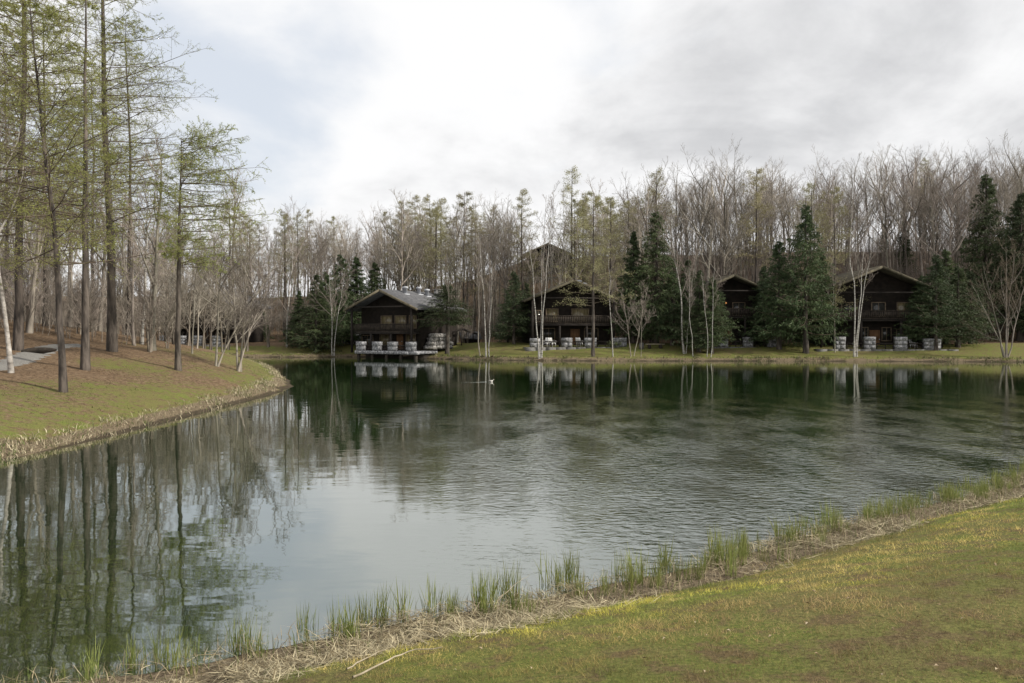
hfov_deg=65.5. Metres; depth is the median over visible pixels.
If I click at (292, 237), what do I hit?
birch tree
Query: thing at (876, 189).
bare tree
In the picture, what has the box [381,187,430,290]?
bare tree
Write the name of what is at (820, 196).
bare tree
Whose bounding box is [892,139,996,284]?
bare tree
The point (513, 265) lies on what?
bare tree
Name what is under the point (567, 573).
reed clump
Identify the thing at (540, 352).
birch tree
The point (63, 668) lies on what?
reed clump
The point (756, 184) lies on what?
larch tree
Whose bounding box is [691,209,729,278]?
bare tree
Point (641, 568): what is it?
reed clump
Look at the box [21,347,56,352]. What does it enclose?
log
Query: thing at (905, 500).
reed clump
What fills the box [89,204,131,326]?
bare tree
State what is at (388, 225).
larch tree
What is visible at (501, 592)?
reed clump
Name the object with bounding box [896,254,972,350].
spruce tree
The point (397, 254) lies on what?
bare tree
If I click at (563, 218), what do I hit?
birch tree
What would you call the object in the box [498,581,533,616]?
reed clump
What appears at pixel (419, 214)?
bare tree
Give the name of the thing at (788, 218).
bare tree
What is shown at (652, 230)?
bare tree
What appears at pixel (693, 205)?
bare tree
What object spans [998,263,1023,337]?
spruce tree
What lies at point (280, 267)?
bare tree
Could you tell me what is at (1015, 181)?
bare tree
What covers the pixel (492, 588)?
reed clump
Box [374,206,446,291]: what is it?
bare tree
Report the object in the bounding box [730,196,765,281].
bare tree
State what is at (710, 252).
bare tree
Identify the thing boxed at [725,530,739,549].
reed clump
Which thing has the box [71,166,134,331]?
bare tree
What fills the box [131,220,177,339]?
bare tree
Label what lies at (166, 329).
bare shrub
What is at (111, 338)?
larch tree
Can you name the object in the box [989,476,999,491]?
reed clump
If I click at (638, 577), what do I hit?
reed clump
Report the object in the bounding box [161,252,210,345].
bare tree
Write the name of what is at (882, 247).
spruce tree
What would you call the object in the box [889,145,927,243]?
bare tree
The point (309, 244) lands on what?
bare tree
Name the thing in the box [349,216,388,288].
bare tree
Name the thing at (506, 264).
bare tree
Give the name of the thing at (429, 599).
reed clump
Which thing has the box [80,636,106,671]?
reed clump
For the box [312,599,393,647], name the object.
reed clump
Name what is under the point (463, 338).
bare shrub
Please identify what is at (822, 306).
spruce tree
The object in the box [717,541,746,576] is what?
reed clump
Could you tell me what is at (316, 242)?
bare tree
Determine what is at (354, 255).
bare tree
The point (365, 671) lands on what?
fallen branch
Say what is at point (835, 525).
reed clump
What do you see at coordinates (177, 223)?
bare tree
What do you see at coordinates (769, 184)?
bare tree
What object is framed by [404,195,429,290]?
larch tree
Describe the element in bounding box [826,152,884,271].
bare tree
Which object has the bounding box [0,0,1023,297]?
sky
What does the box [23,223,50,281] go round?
bare tree
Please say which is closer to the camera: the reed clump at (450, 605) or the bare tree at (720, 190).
the reed clump at (450, 605)
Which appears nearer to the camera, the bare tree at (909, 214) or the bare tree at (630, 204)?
the bare tree at (909, 214)
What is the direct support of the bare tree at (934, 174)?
on the ground at (184, 382)
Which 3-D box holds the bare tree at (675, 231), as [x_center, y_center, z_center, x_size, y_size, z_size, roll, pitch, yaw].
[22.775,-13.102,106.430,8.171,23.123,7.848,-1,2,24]
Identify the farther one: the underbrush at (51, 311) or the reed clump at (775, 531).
the underbrush at (51, 311)
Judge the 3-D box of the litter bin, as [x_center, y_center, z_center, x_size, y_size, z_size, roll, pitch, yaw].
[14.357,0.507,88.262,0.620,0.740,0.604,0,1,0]
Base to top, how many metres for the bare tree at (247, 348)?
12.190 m
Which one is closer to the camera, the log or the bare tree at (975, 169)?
the log
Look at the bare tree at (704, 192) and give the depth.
104.90 m
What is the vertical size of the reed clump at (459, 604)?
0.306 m
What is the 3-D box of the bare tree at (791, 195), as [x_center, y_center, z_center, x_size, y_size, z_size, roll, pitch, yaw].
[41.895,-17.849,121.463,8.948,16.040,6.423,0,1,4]
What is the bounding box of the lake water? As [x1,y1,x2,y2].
[0,357,1023,682]
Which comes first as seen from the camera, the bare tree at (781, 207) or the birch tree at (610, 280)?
the birch tree at (610, 280)
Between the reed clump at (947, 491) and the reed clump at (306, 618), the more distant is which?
the reed clump at (947, 491)
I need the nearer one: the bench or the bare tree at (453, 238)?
the bench
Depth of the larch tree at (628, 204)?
108.66 m
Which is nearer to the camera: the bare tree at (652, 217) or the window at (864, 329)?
the window at (864, 329)
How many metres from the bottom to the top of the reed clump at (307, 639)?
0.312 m
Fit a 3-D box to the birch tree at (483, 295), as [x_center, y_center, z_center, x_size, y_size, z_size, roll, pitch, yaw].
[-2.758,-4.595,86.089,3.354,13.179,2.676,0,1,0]
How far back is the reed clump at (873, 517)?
12.66 m
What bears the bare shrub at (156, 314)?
on the ground at (184, 382)
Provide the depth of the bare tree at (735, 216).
110.14 m
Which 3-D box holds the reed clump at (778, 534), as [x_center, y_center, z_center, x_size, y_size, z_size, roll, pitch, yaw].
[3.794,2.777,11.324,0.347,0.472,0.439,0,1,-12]
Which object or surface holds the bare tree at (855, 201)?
on the ground at (184, 382)
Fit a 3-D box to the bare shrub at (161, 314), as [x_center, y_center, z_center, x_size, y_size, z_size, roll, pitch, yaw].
[-25.611,-2.045,57.580,3.290,4.834,2.692,0,1,-12]
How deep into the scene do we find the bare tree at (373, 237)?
131.15 m
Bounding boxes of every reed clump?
[57,658,112,682]
[57,664,67,682]
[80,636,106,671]
[106,632,144,671]
[140,628,187,665]
[161,631,196,657]
[165,626,201,675]
[181,655,201,677]
[187,631,206,649]
[215,610,264,650]
[225,612,269,653]
[247,625,268,660]
[291,604,315,627]
[292,629,315,646]
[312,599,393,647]
[326,605,362,629]
[334,594,358,640]
[334,600,382,627]
[337,614,363,641]
[354,592,382,626]
[358,588,402,626]
[372,580,395,628]
[382,580,434,615]
[415,575,442,614]
[425,583,447,609]
[440,587,465,619]
[443,595,461,618]
[454,597,465,611]
[458,569,512,616]
[460,565,496,606]
[474,584,484,607]
[476,569,511,601]
[477,564,515,596]
[484,555,525,598]
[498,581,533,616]
[498,590,545,613]
[533,552,561,586]
[548,546,581,585]
[553,564,571,587]
[561,570,590,596]
[564,553,580,580]
[593,570,613,587]
[595,570,619,594]
[609,550,636,575]
[613,553,647,587]
[615,556,673,588]
[618,558,650,596]
[623,542,654,583]
[624,537,678,567]
[626,552,650,581]
[634,570,645,584]
[648,543,682,567]
[649,556,668,586]
[664,553,673,571]
[671,564,683,579]
[675,551,708,580]
[680,561,694,579]
[681,555,701,573]
[683,545,718,570]
[704,524,724,554]
[704,525,727,554]
[709,538,722,566]
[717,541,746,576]
[719,540,740,558]
[721,539,736,560]
[721,539,743,566]
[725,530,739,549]
[733,527,743,543]
[736,527,751,556]
[736,536,755,557]
[737,536,751,564]
[745,540,772,562]
[766,536,793,560]
[767,524,785,543]
[768,514,784,534]
[779,521,797,538]
[785,520,807,543]
[788,512,805,533]
[798,503,831,521]
[800,515,825,538]
[801,513,812,524]
[813,498,845,526]
[819,528,826,545]
[823,505,843,532]
[856,500,871,517]
[861,506,871,523]
[862,502,879,520]
[877,495,892,514]
[881,488,898,506]
[883,500,896,517]
[890,499,900,516]
[897,493,912,514]
[900,489,909,509]
[902,509,914,521]
[903,493,930,510]
[920,491,935,506]
[933,480,944,496]
[937,482,953,500]
[939,492,950,504]
[941,480,955,495]
[944,482,961,500]
[947,486,967,503]
[958,475,969,488]
[972,481,990,499]
[979,474,991,491]
[986,467,1000,481]
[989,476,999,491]
[994,474,1007,486]
[1004,461,1016,472]
[1008,476,1019,487]
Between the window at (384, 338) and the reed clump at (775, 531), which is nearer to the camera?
the reed clump at (775, 531)
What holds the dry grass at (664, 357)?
on the ground at (184, 382)
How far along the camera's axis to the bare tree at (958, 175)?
129.00 m
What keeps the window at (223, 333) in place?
in the log cabin at (257, 334)
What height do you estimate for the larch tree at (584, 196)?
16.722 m
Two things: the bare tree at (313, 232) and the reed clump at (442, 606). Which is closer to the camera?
the reed clump at (442, 606)
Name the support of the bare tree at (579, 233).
on the ground at (184, 382)
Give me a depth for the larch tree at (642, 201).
105.24 m
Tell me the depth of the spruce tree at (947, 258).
92.63 m
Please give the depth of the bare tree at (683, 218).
129.75 m
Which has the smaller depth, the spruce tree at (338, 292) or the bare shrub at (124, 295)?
the bare shrub at (124, 295)
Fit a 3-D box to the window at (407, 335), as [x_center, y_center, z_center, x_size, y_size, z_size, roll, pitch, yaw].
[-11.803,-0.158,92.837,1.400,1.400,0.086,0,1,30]
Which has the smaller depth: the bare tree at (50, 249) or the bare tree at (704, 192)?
the bare tree at (50, 249)
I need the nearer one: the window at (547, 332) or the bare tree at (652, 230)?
the window at (547, 332)
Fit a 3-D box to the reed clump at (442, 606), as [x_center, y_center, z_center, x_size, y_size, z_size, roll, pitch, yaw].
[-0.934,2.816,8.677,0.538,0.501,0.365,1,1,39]
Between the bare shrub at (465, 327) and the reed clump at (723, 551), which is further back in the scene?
the bare shrub at (465, 327)
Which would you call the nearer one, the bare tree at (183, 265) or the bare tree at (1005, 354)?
the bare tree at (1005, 354)
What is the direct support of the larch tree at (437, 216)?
on the ground at (184, 382)
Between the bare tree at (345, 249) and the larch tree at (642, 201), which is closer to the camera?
the larch tree at (642, 201)
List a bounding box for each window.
[216,328,224,338]
[362,335,373,344]
[379,334,389,344]
[381,316,391,328]
[395,315,406,328]
[406,334,415,341]
[409,315,416,328]
[536,310,540,321]
[543,328,554,339]
[546,308,558,321]
[571,308,588,321]
[584,328,597,339]
[732,302,744,315]
[841,302,857,316]
[862,327,867,340]
[871,302,885,316]
[881,327,891,340]
[896,302,912,316]
[896,329,909,340]
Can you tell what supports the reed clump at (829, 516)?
on the ground at (184, 382)
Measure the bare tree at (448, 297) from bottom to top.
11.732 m
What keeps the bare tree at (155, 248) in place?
on the ground at (184, 382)
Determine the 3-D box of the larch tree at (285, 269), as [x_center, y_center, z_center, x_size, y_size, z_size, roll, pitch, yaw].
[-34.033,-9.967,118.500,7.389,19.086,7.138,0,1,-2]
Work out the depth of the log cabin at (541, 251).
132.45 m
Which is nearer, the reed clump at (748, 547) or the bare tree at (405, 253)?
the reed clump at (748, 547)
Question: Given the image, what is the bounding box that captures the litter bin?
[639,343,643,348]
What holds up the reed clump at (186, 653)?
on the ground at (184, 382)
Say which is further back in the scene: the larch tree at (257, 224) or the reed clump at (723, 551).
the larch tree at (257, 224)
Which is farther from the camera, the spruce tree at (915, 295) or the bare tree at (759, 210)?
the bare tree at (759, 210)
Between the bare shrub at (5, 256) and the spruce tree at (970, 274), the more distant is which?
the spruce tree at (970, 274)
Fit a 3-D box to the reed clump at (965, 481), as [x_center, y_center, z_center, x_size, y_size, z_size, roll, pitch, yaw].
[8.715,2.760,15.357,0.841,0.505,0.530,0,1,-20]
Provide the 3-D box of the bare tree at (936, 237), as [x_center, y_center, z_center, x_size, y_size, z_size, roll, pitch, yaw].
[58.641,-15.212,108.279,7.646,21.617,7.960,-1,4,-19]
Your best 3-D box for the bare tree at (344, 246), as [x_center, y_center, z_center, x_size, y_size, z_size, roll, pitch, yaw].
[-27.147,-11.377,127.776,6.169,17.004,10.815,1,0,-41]
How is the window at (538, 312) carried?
in the log cabin at (563, 323)
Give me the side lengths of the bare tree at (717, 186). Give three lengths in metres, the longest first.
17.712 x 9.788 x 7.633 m
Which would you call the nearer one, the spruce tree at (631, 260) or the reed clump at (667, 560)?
the reed clump at (667, 560)
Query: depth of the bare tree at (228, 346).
99.94 m
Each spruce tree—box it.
[263,312,274,340]
[278,288,310,347]
[285,271,343,353]
[300,272,359,348]
[310,250,364,345]
[336,253,372,343]
[348,259,386,330]
[413,283,475,353]
[490,271,530,343]
[490,294,525,342]
[510,283,532,342]
[603,226,664,342]
[614,206,693,342]
[642,268,697,345]
[660,258,716,344]
[667,270,733,351]
[680,274,744,353]
[735,264,797,344]
[743,236,822,349]
[754,198,857,353]
[798,254,850,345]
[878,232,894,261]
[890,272,950,345]
[894,218,918,277]
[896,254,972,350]
[932,245,985,344]
[938,262,999,347]
[943,269,999,343]
[950,169,1023,334]
[973,186,1023,341]
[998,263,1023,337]
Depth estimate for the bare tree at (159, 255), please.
111.87 m
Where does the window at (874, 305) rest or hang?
in the log cabin at (887, 291)
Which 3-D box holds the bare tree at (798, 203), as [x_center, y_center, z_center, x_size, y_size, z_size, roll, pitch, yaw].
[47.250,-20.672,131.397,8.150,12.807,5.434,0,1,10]
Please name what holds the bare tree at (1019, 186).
on the ground at (184, 382)
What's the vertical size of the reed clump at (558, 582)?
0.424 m
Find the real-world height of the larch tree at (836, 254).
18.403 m
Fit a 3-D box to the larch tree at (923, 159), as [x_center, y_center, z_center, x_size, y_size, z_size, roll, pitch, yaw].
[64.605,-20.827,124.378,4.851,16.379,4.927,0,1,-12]
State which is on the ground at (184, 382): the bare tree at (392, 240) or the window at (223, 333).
the bare tree at (392, 240)
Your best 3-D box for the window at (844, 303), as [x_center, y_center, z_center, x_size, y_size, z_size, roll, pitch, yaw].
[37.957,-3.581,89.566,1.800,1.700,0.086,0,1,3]
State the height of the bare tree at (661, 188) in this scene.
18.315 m
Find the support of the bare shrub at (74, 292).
on the ground at (184, 382)
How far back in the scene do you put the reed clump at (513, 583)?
8.99 m
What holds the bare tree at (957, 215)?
on the ground at (184, 382)
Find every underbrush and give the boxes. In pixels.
[0,250,201,345]
[263,235,643,342]
[615,225,1016,342]
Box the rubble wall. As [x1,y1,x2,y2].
[423,333,453,348]
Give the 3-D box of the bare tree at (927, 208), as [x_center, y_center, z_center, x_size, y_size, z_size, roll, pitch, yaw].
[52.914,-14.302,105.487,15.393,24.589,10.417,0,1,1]
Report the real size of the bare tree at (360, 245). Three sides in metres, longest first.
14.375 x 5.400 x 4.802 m
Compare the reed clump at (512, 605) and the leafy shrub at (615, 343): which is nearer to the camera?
the reed clump at (512, 605)
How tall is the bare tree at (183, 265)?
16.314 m
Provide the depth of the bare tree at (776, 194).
129.27 m
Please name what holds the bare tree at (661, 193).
on the ground at (184, 382)
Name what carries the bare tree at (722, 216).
on the ground at (184, 382)
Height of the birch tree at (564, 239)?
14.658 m
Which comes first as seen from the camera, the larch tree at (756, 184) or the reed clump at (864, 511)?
the reed clump at (864, 511)
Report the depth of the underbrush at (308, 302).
121.83 m
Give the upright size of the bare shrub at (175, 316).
5.541 m
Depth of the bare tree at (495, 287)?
114.31 m
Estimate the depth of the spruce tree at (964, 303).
87.42 m
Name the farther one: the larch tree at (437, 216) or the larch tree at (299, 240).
the larch tree at (299, 240)
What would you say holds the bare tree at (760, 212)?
on the ground at (184, 382)
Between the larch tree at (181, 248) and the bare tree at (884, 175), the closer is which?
the larch tree at (181, 248)
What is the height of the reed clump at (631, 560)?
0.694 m
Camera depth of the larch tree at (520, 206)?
111.59 m
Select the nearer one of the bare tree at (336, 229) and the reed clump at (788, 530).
the reed clump at (788, 530)
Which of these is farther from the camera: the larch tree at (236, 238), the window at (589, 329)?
the larch tree at (236, 238)
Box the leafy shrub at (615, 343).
[609,341,621,346]
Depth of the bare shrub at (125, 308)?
57.78 m
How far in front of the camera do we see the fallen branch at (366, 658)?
6.01 m
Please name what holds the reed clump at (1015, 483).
on the ground at (184, 382)
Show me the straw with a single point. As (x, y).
(270, 670)
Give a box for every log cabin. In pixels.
[159,288,272,346]
[305,295,365,343]
[343,286,466,358]
[516,279,626,350]
[523,243,569,283]
[671,274,776,348]
[789,265,958,351]
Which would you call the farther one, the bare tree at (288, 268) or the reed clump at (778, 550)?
the bare tree at (288, 268)
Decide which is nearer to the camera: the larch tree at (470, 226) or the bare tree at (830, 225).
the bare tree at (830, 225)
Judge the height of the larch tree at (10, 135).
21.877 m
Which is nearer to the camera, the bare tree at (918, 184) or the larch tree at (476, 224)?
the larch tree at (476, 224)
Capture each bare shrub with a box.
[0,249,39,318]
[0,252,48,331]
[0,261,11,318]
[29,261,75,324]
[64,266,123,331]
[64,277,105,333]
[79,278,105,331]
[93,271,131,333]
[106,279,131,334]
[121,292,147,336]
[128,259,175,351]
[134,290,161,337]
[137,282,183,341]
[139,301,163,329]
[146,269,192,344]
[147,295,171,340]
[155,287,175,348]
[156,278,196,342]
[264,311,274,337]
[457,317,467,342]
[462,316,473,342]
[477,312,492,341]
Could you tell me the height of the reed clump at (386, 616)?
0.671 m
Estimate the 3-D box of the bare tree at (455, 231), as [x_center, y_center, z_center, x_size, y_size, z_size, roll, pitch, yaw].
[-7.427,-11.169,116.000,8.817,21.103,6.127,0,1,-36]
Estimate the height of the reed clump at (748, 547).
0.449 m
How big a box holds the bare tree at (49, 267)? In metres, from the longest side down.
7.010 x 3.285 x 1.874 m
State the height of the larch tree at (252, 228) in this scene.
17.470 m
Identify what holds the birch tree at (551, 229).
on the ground at (184, 382)
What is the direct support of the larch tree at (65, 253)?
on the ground at (184, 382)
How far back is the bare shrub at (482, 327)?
103.96 m
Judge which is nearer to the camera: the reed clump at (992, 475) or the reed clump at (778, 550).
the reed clump at (778, 550)
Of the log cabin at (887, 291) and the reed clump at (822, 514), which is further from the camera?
the log cabin at (887, 291)
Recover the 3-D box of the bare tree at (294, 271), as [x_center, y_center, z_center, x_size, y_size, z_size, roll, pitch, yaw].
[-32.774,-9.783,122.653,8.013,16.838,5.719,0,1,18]
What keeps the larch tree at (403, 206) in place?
on the ground at (184, 382)
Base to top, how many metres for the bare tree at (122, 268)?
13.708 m
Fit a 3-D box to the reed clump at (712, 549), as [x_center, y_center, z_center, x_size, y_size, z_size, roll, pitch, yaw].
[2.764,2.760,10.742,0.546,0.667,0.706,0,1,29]
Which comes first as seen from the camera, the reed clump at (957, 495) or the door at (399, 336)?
the reed clump at (957, 495)
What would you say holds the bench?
on the ground at (184, 382)
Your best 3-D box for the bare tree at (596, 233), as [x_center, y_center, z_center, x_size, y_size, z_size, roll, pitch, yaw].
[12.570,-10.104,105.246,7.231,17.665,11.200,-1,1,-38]
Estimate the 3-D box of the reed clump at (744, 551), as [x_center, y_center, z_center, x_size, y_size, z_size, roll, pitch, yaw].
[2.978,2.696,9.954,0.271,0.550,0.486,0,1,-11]
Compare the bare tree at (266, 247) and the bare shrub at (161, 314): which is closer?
the bare shrub at (161, 314)
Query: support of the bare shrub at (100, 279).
on the ground at (184, 382)
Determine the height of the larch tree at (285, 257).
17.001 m
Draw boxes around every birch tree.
[0,54,43,372]
[261,195,313,346]
[299,256,364,355]
[398,229,417,290]
[472,239,500,356]
[522,219,558,358]
[535,195,552,290]
[542,206,552,287]
[546,182,559,287]
[546,197,554,286]
[556,208,572,281]
[559,184,570,275]
[606,241,618,356]
[649,201,702,353]
[684,266,696,356]
[700,259,726,356]
[842,183,884,356]
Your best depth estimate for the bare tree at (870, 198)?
117.17 m
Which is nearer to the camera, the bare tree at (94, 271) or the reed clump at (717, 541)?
the reed clump at (717, 541)
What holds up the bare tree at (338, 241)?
on the ground at (184, 382)
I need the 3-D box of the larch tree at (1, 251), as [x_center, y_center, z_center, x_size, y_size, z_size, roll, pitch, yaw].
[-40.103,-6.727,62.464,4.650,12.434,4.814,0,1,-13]
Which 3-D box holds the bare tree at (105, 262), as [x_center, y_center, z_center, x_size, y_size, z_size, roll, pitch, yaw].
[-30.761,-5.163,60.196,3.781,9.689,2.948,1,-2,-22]
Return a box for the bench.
[648,344,661,348]
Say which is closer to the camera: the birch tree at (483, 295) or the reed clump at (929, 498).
the reed clump at (929, 498)
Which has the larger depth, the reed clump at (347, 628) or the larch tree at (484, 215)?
the larch tree at (484, 215)
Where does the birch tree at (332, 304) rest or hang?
on the ground at (184, 382)
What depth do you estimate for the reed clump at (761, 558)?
10.13 m
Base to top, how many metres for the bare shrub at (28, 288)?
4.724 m
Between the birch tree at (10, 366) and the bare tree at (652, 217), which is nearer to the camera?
the birch tree at (10, 366)
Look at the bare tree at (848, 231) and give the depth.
118.36 m
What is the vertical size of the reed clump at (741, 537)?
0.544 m
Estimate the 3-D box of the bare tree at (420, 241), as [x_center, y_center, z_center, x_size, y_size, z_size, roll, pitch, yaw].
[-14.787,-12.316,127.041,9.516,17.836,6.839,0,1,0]
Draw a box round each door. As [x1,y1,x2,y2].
[397,334,402,349]
[570,329,579,343]
[724,329,731,344]
[869,330,879,344]
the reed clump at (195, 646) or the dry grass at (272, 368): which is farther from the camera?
the dry grass at (272, 368)
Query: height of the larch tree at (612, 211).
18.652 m
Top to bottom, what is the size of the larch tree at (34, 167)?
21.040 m
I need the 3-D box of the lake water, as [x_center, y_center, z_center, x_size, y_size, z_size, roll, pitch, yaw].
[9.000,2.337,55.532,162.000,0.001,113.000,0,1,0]
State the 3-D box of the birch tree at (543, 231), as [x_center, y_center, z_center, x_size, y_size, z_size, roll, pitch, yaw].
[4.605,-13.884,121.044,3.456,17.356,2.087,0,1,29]
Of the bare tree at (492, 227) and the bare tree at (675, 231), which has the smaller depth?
the bare tree at (675, 231)
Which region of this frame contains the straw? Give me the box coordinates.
[1,471,1023,682]
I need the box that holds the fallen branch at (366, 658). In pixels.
[346,646,392,669]
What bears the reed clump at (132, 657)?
on the ground at (184, 382)
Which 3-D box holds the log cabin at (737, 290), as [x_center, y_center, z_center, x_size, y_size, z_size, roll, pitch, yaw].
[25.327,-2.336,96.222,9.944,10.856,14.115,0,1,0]
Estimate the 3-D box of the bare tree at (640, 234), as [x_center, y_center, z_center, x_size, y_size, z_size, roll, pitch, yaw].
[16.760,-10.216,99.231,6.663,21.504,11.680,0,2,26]
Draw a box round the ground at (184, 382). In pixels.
[0,250,1023,682]
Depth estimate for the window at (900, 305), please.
89.25 m
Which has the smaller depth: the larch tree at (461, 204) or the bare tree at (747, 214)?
the larch tree at (461, 204)
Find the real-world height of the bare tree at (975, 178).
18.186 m
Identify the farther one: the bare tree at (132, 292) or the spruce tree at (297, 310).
the spruce tree at (297, 310)
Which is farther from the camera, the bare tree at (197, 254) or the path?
the bare tree at (197, 254)
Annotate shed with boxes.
[459,332,481,342]
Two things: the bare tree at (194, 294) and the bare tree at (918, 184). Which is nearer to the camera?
the bare tree at (194, 294)
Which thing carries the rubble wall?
on the ground at (184, 382)
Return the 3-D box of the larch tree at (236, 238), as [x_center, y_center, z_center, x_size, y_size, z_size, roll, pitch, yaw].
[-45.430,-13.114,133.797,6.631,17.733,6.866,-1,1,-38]
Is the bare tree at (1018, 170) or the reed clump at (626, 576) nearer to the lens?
the reed clump at (626, 576)
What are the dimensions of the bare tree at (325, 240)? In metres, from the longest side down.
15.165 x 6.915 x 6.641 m
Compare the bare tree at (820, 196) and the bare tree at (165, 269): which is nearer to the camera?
the bare tree at (165, 269)
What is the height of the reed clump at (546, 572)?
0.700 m
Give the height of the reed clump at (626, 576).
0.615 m
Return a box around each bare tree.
[0,52,28,244]
[0,128,61,322]
[0,189,60,287]
[0,218,67,321]
[5,153,62,332]
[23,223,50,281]
[26,197,79,310]
[27,232,68,323]
[34,159,103,318]
[54,142,96,326]
[64,165,126,309]
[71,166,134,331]
[77,225,127,331]
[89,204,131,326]
[89,249,106,301]
[104,186,151,328]
[106,213,149,289]
[113,191,155,345]
[116,242,135,314]
[118,245,150,322]
[119,129,188,350]
[122,226,210,341]
[124,177,166,343]
[125,218,176,342]
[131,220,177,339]
[141,221,181,294]
[147,222,303,366]
[148,208,198,268]
[151,204,198,278]
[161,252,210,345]
[170,232,190,278]
[181,209,223,279]
[181,249,214,353]
[183,242,218,348]
[184,239,242,349]
[185,267,230,348]
[186,249,265,352]
[188,215,228,286]
[191,249,288,371]
[192,223,226,280]
[210,149,252,287]
[212,226,281,337]
[213,263,255,349]
[214,213,260,290]
[218,259,281,350]
[244,257,300,346]
[253,218,279,310]
[263,224,309,308]
[267,234,290,296]
[271,231,289,305]
[275,228,312,306]
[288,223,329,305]
[290,219,344,288]
[291,219,325,283]
[294,227,320,305]
[304,219,336,279]
[308,222,341,278]
[309,211,332,282]
[312,220,335,286]
[315,216,363,289]
[322,220,358,283]
[323,212,343,252]
[328,220,361,290]
[334,226,367,291]
[337,222,368,276]
[346,220,368,276]
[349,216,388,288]
[355,208,426,289]
[356,227,386,292]
[358,207,396,287]
[361,221,416,289]
[362,218,396,289]
[365,213,420,290]
[366,203,397,287]
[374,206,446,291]
[378,210,428,290]
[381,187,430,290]
[405,213,447,292]
[409,192,452,292]
[410,213,433,285]
[425,211,473,342]
[432,191,485,318]
[439,201,465,297]
[440,218,491,331]
[442,255,460,354]
[443,195,481,286]
[458,208,515,338]
[466,238,486,355]
[467,206,505,341]
[468,218,488,314]
[473,207,518,302]
[474,197,523,335]
[476,192,534,310]
[477,191,505,294]
[478,199,505,311]
[478,225,519,330]
[484,212,544,313]
[498,205,527,301]
[539,197,613,283]
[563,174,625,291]
[567,206,588,271]
[578,202,631,324]
[583,194,601,270]
[596,214,627,294]
[607,281,649,355]
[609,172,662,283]
[611,195,636,281]
[613,174,669,342]
[619,188,642,230]
[621,172,682,294]
[627,192,675,320]
[631,299,656,351]
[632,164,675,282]
[640,157,677,262]
[648,177,707,286]
[650,175,668,210]
[658,162,710,284]
[662,167,751,280]
[669,198,700,266]
[674,184,693,257]
[675,145,721,277]
[680,174,704,246]
[687,174,717,277]
[688,158,747,232]
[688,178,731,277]
[691,181,718,279]
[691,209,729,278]
[692,172,738,275]
[700,142,754,275]
[704,196,742,276]
[707,139,782,277]
[714,183,741,270]
[715,175,764,275]
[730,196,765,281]
[731,160,804,295]
[732,182,764,268]
[742,169,779,280]
[743,173,774,270]
[743,173,784,307]
[757,164,782,241]
[757,168,838,292]
[758,157,789,256]
[759,175,782,256]
[761,170,783,251]
[763,170,808,256]
[764,174,810,263]
[777,179,820,253]
[780,184,800,254]
[789,160,845,258]
[795,165,888,274]
[801,163,837,231]
[806,145,848,254]
[807,170,848,274]
[814,189,863,274]
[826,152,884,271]
[826,257,841,351]
[832,183,866,272]
[836,183,864,270]
[840,167,870,267]
[841,181,857,257]
[843,144,918,268]
[843,152,900,267]
[843,156,917,272]
[850,144,967,298]
[870,143,897,235]
[875,155,941,274]
[880,159,927,278]
[882,144,931,274]
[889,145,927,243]
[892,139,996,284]
[893,161,922,242]
[895,175,959,281]
[902,152,938,242]
[906,140,963,279]
[908,155,967,283]
[921,150,948,250]
[930,158,979,267]
[932,146,981,294]
[943,159,972,267]
[946,166,1005,270]
[949,155,969,242]
[955,167,1016,303]
[956,151,1005,271]
[960,154,1002,236]
[960,237,1023,357]
[962,140,987,237]
[963,138,1023,287]
[963,148,1023,332]
[979,148,1023,235]
[982,162,1013,210]
[989,145,1012,254]
[995,147,1023,266]
[996,133,1023,261]
[1007,153,1023,202]
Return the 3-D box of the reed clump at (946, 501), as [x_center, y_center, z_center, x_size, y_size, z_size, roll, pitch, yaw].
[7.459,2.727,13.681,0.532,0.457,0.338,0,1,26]
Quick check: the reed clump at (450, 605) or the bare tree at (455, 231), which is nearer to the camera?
the reed clump at (450, 605)
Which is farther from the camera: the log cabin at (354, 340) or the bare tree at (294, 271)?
the bare tree at (294, 271)
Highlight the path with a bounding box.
[0,344,80,370]
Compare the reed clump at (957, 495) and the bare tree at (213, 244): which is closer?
the reed clump at (957, 495)
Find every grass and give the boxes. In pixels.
[0,319,266,430]
[0,358,287,459]
[227,352,346,356]
[429,353,1023,361]
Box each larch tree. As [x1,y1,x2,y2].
[0,0,130,370]
[0,0,143,258]
[0,0,173,350]
[0,0,188,392]
[0,5,154,325]
[0,26,103,319]
[0,65,77,217]
[0,191,27,279]
[1,59,175,328]
[25,193,81,296]
[38,14,220,334]
[57,0,232,351]
[145,116,286,370]
[148,206,198,293]
[203,198,252,288]
[222,212,252,282]
[232,214,264,273]
[233,222,269,298]
[237,219,259,294]
[240,223,275,284]
[268,211,301,335]
[271,214,307,309]
[279,211,319,298]
[298,209,319,296]
[323,216,354,270]
[360,211,395,288]
[380,199,419,289]
[380,212,405,289]
[389,216,425,285]
[398,194,455,291]
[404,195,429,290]
[405,207,456,288]
[415,204,455,280]
[416,208,455,292]
[423,198,461,287]
[425,191,501,328]
[437,218,451,281]
[460,205,478,278]
[461,212,491,326]
[476,212,487,288]
[484,204,504,306]
[501,188,553,297]
[542,199,601,285]
[549,165,600,279]
[553,190,640,356]
[563,198,602,282]
[569,192,603,282]
[579,196,637,340]
[582,198,628,326]
[612,200,637,273]
[617,195,660,310]
[637,165,681,279]
[723,168,789,283]
[787,182,844,289]
[802,186,871,336]
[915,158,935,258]
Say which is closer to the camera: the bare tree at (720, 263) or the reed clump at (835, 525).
the reed clump at (835, 525)
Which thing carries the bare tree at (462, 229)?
on the ground at (184, 382)

